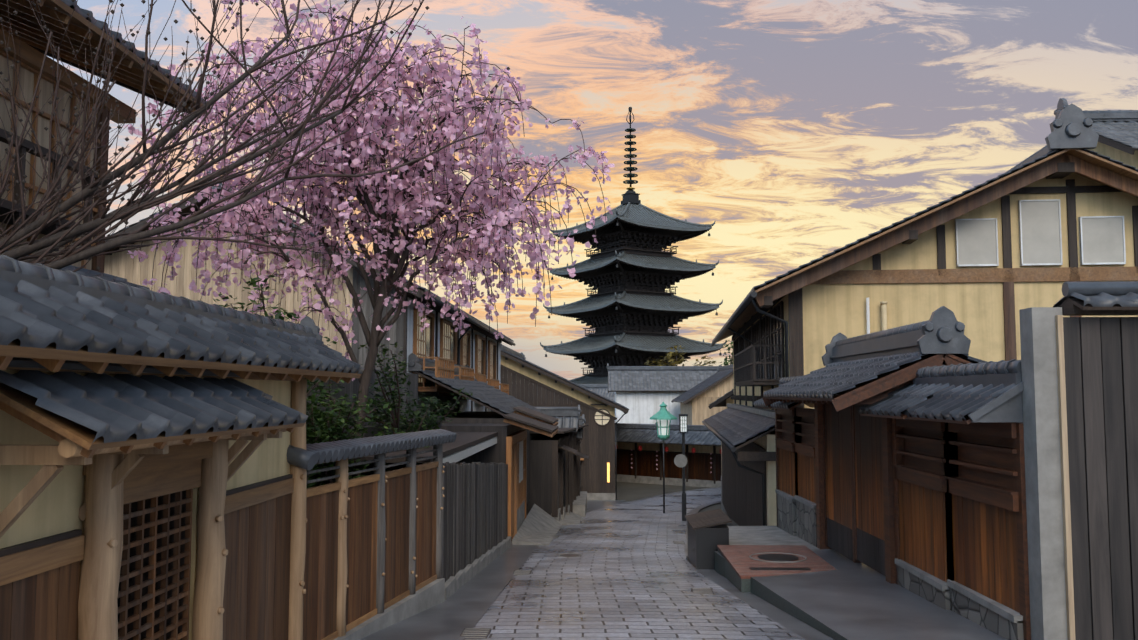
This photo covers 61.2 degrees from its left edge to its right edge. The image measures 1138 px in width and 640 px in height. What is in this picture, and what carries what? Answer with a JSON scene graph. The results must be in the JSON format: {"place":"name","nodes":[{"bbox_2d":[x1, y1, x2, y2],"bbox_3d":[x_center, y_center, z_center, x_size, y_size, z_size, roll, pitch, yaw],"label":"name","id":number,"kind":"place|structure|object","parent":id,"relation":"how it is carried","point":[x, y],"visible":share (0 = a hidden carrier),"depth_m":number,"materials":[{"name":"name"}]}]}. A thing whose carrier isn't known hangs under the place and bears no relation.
{"place":"outdoors","nodes":[
{"label":"outdoors","id":0,"kind":"place"},
{"bbox_2d":[48,0,1137,379],"label":"sky","id":1,"kind":"structure","parent":0,"point":[805,130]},
{"bbox_2d":[587,482,738,538],"bbox_3d":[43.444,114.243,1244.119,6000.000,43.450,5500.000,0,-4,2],"label":"ground","id":2,"kind":"structure","parent":0,"point":[628,491],"depth_m":54.70,"materials":[{"name":"grey stone"}]},
{"bbox_2d":[0,0,206,289],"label":"tall house","id":3,"kind":"structure","parent":2,"relation":"on","point":[30,38],"depth_m":9.78,"materials":[{"name":"brown wood"}]},
{"bbox_2d":[0,255,363,639],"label":"gate wall","id":4,"kind":"structure","parent":2,"relation":"on","point":[153,483],"depth_m":5.73,"materials":[{"name":"beige paint"}]},
{"bbox_2d":[0,0,509,276],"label":"bare tree branches","id":5,"kind":"object","parent":2,"relation":"on","point":[37,221],"visible":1,"depth_m":6.43,"materials":[{"name":"brown plant"}]},
{"bbox_2d":[104,170,515,415],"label":"house","id":6,"kind":"structure","parent":2,"relation":"on","point":[475,347],"depth_m":23.44,"materials":[{"name":"white paint"}]},
{"bbox_2d":[213,275,472,487],"bbox_3d":[-3.508,1.981,13.813,3.139,4.569,8.869,0,-4,2],"label":"garden shrub","id":7,"kind":"object","parent":2,"relation":"on","point":[321,423],"depth_m":12.91,"materials":[{"name":"green plant"}]},
{"bbox_2d":[121,0,614,477],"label":"weeping cherry tree","id":8,"kind":"object","parent":2,"relation":"on","point":[374,337],"visible":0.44,"depth_m":13.90,"materials":[{"name":"pink plant"}]},
{"bbox_2d":[287,429,456,639],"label":"roofed fence","id":9,"kind":"object","parent":2,"relation":"on","point":[373,559],"visible":0.92,"depth_m":10.66,"materials":[{"name":"wood"}]},
{"bbox_2d":[304,353,625,545],"bbox_3d":[-5.204,4.582,31.200,14.950,6.380,36.000,0,-4,2],"label":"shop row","id":10,"kind":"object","parent":2,"relation":"on","point":[536,450],"visible":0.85,"depth_m":24.52,"materials":[{"name":"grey wood"}]},
{"bbox_2d":[442,462,510,599],"bbox_3d":[-1.583,3.596,17.265,0.605,2.626,8.683,0,-4,5],"label":"wooden fence","id":11,"kind":"object","parent":2,"relation":"on","point":[476,539],"visible":0.73,"depth_m":15.93,"materials":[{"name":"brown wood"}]},
{"bbox_2d":[500,344,628,499],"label":"house","id":12,"kind":"structure","parent":2,"relation":"on","point":[521,376],"depth_m":49.62,"materials":[{"name":"brown wood"}]},
{"bbox_2d":[537,384,614,401],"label":"house","id":13,"kind":"structure","parent":2,"relation":"on","point":[601,389],"depth_m":93.81,"materials":[{"name":"grey tile"}]},
{"bbox_2d":[540,107,726,383],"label":"pagoda","id":14,"kind":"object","parent":2,"relation":"on","point":[632,311],"visible":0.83,"depth_m":124.62,"materials":[{"name":"wood"}]},
{"bbox_2d":[473,488,804,639],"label":"street paving","id":15,"kind":"structure","parent":2,"relation":"on","point":[631,573],"depth_m":13.90,"materials":[{"name":"grey stone"}]},
{"bbox_2d":[460,535,714,639],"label":"street covers","id":16,"kind":"object","parent":15,"relation":"on","point":[475,633],"visible":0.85,"depth_m":13.74,"materials":[{"name":"black metal"}]},
{"bbox_2d":[650,402,676,512],"bbox_3d":[3.546,5.142,36.072,1.040,4.180,0.901,0,-4,2],"label":"street lamp","id":17,"kind":"object","parent":15,"relation":"on","point":[662,416],"visible":1,"depth_m":35.98,"materials":[{"name":"black metal"}]},
{"bbox_2d":[674,414,687,520],"bbox_3d":[3.670,4.830,31.576,0.460,3.470,0.280,0,-4,2],"label":"black lamp post","id":18,"kind":"object","parent":15,"relation":"on","point":[680,460],"visible":1,"depth_m":31.52,"materials":[{"name":"metal"}]},
{"bbox_2d":[607,363,722,424],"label":"building","id":19,"kind":"structure","parent":2,"relation":"on","point":[642,393],"depth_m":78.29,"materials":[{"name":"white paint"}]},
{"bbox_2d":[615,422,721,487],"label":"building","id":20,"kind":"structure","parent":2,"relation":"on","point":[639,453],"depth_m":59.00,"materials":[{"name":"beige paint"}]},
{"bbox_2d":[359,526,1006,639],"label":"apron paving","id":21,"kind":"structure","parent":2,"relation":"on","point":[848,599],"depth_m":12.02,"materials":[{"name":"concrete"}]},
{"bbox_2d":[537,487,833,639],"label":"street kerbs","id":22,"kind":"structure","parent":2,"relation":"on","point":[803,630],"depth_m":12.85,"materials":[{"name":"stone"}]},
{"bbox_2d":[671,364,732,424],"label":"building","id":23,"kind":"structure","parent":2,"relation":"on","point":[696,400],"depth_m":66.47,"materials":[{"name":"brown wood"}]},
{"bbox_2d":[685,509,731,569],"bbox_3d":[2.578,4.125,17.944,0.686,1.001,1.810,0,-4,2],"label":"utility cabinet","id":24,"kind":"object","parent":2,"relation":"on","point":[708,532],"visible":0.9,"depth_m":17.10,"materials":[{"name":"black metal"}]},
{"bbox_2d":[717,545,836,591],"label":"brick top platform","id":25,"kind":"structure","parent":2,"relation":"on","point":[744,564],"depth_m":15.26,"materials":[{"name":"brick"}]},
{"bbox_2d":[753,306,1030,639],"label":"gate wall","id":26,"kind":"structure","parent":2,"relation":"on","point":[900,458],"depth_m":12.66,"materials":[{"name":"wood"}]},
{"bbox_2d":[702,104,1137,525],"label":"house","id":27,"kind":"structure","parent":2,"relation":"on","point":[986,261],"depth_m":21.08,"materials":[{"name":"beige paint"}]},
{"bbox_2d":[1054,98,1137,168],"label":"tiled roof","id":28,"kind":"structure","parent":27,"relation":"on","point":[1116,131],"depth_m":25.74,"materials":[{"name":"grey tile"}]},
{"bbox_2d":[1019,281,1137,639],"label":"plank wall","id":29,"kind":"structure","parent":2,"relation":"on","point":[1080,398],"depth_m":9.19,"materials":[{"name":"wood"}]},
{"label":"tree trunks","id":30,"kind":"object","parent":2,"relation":"on","visible":0},
{"bbox_2d":[644,345,716,365],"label":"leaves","id":31,"kind":"object","parent":30,"relation":"on","point":[668,356],"depth_m":106.21,"materials":[{"name":"green plant"}]},
{"bbox_2d":[703,340,732,365],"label":"green tree leaves","id":32,"kind":"object","parent":30,"relation":"on","point":[725,363],"visible":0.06,"depth_m":100.16,"materials":[{"name":"green plant"}]},
{"bbox_2d":[708,389,733,408],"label":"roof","id":33,"kind":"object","parent":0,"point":[724,400],"depth_m":46.36,"materials":[{"name":"grey tile"}]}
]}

